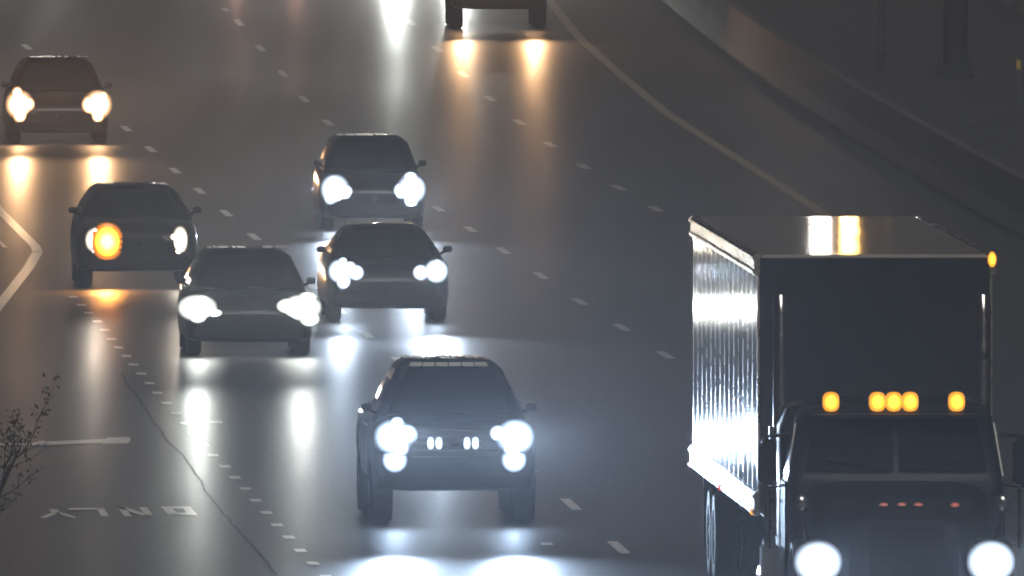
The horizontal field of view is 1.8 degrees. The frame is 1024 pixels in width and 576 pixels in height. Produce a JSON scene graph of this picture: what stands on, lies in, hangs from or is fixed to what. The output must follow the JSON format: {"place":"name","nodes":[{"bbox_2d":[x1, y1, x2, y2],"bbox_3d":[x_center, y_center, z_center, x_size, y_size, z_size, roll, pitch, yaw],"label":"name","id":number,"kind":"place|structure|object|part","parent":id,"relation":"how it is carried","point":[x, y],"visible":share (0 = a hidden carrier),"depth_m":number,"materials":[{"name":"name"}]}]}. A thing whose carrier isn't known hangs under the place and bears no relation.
{"place":"outdoors","nodes":[
{"label":"outdoors","id":0,"kind":"place"},
{"bbox_2d":[0,0,1023,575],"bbox_3d":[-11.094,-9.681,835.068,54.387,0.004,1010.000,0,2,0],"label":"road","id":1,"kind":"structure","parent":0,"point":[586,160],"depth_m":508.78,"materials":[{"name":"grey asphalt"}]},
{"bbox_2d":[0,373,59,512],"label":"roadside sapling","id":2,"kind":"object","parent":1,"relation":"on","point":[6,466],"visible":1,"depth_m":356.22,"materials":[{"name":"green plant"}]},
{"bbox_2d":[1,56,111,142],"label":"car","id":3,"kind":"object","parent":1,"relation":"on","point":[55,94],"visible":1,"depth_m":588.25,"materials":[{"name":"red paint"}]},
{"bbox_2d":[68,182,201,285],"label":"car","id":4,"kind":"object","parent":1,"relation":"on","point":[132,226],"visible":0.94,"depth_m":499.80,"materials":[{"name":"brown paint"}]},
{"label":"side window","id":5,"kind":"part","parent":4,"relation":"part of","materials":[{"name":"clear glass"}]},
{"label":"side window","id":6,"kind":"part","parent":4,"relation":"part of","materials":[{"name":"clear glass"}]},
{"bbox_2d":[176,245,321,353],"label":"car","id":7,"kind":"object","parent":1,"relation":"on","point":[244,294],"visible":1,"depth_m":466.80,"materials":[{"name":"paint"}]},
{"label":"side window","id":8,"kind":"part","parent":7,"relation":"part of","materials":[{"name":"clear glass"}]},
{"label":"side window","id":9,"kind":"part","parent":7,"relation":"part of","materials":[{"name":"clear glass"}]},
{"bbox_2d":[313,133,425,228],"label":"car","id":10,"kind":"object","parent":1,"relation":"on","point":[366,175],"visible":1,"depth_m":532.08,"materials":[{"name":"paint"}]},
{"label":"side window","id":11,"kind":"part","parent":10,"relation":"part of","materials":[{"name":"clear glass"}]},
{"bbox_2d":[317,222,451,319],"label":"car","id":12,"kind":"object","parent":1,"relation":"on","point":[382,265],"visible":0.98,"depth_m":482.66,"materials":[{"name":"black paint"}]},
{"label":"side window","id":13,"kind":"part","parent":12,"relation":"part of","materials":[{"name":"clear glass"}]},
{"bbox_2d":[356,355,536,521],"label":"pickup truck","id":14,"kind":"object","parent":1,"relation":"on","point":[443,423],"visible":1,"depth_m":400.99,"materials":[{"name":"blue paint"}]},
{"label":"side window","id":15,"kind":"part","parent":14,"relation":"part of","materials":[{"name":"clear glass"}]},
{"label":"side window","id":16,"kind":"part","parent":14,"relation":"part of","materials":[{"name":"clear glass"}]},
{"bbox_2d":[445,0,546,27],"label":"pickup truck","id":17,"kind":"object","parent":1,"relation":"on","point":[535,8],"visible":1,"depth_m":685.00,"materials":[{"name":"grey paint"}]},
{"bbox_2d":[687,216,996,575],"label":"semi trailer","id":18,"kind":"object","parent":1,"relation":"on","point":[885,305],"visible":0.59,"depth_m":369.73,"materials":[{"name":"metal"}]},
{"bbox_2d":[756,295,1023,575],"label":"semi truck","id":19,"kind":"object","parent":1,"relation":"on","point":[893,484],"visible":1,"depth_m":363.63,"materials":[{"name":"paint"}]},
{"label":"door","id":20,"kind":"part","parent":19,"relation":"part of","materials":[{"name":"paint"}]},
{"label":"door window","id":21,"kind":"part","parent":19,"relation":"part of","materials":[{"name":"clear glass"}]},
{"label":"door window","id":22,"kind":"part","parent":19,"relation":"part of","materials":[{"name":"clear glass"}]},
{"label":"door","id":23,"kind":"part","parent":19,"relation":"part of","materials":[{"name":"paint"}]},
{"bbox_2d":[733,0,1023,173],"bbox_3d":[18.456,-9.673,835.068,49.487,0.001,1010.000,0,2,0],"label":"shoulder","id":24,"kind":"object","parent":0,"point":[980,111],"visible":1,"depth_m":660.99},
{"bbox_2d":[662,0,1023,239],"bbox_3d":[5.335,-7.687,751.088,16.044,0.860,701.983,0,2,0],"label":"concrete barrier","id":25,"kind":"object","parent":24,"relation":"on","point":[979,183],"visible":1,"depth_m":587.34,"materials":[{"name":"grey concrete"}]},
{"bbox_2d":[875,0,886,67],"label":"slim post","id":26,"kind":"object","parent":24,"relation":"on","point":[880,52],"visible":1,"depth_m":648.17,"materials":[{"name":"metal"}]},
{"bbox_2d":[937,0,974,77],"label":"sign column","id":27,"kind":"structure","parent":24,"relation":"on","point":[955,64],"depth_m":640.13,"materials":[{"name":"metal"}]},
{"bbox_2d":[1006,0,1023,13],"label":"guard rail","id":28,"kind":"object","parent":24,"relation":"on","point":[1021,6],"visible":1,"depth_m":700.06,"materials":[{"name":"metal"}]},
{"bbox_2d":[1016,58,1020,106],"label":"delineator post","id":29,"kind":"object","parent":24,"relation":"on","point":[1018,82],"visible":1,"depth_m":616.14,"materials":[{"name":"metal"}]}
]}

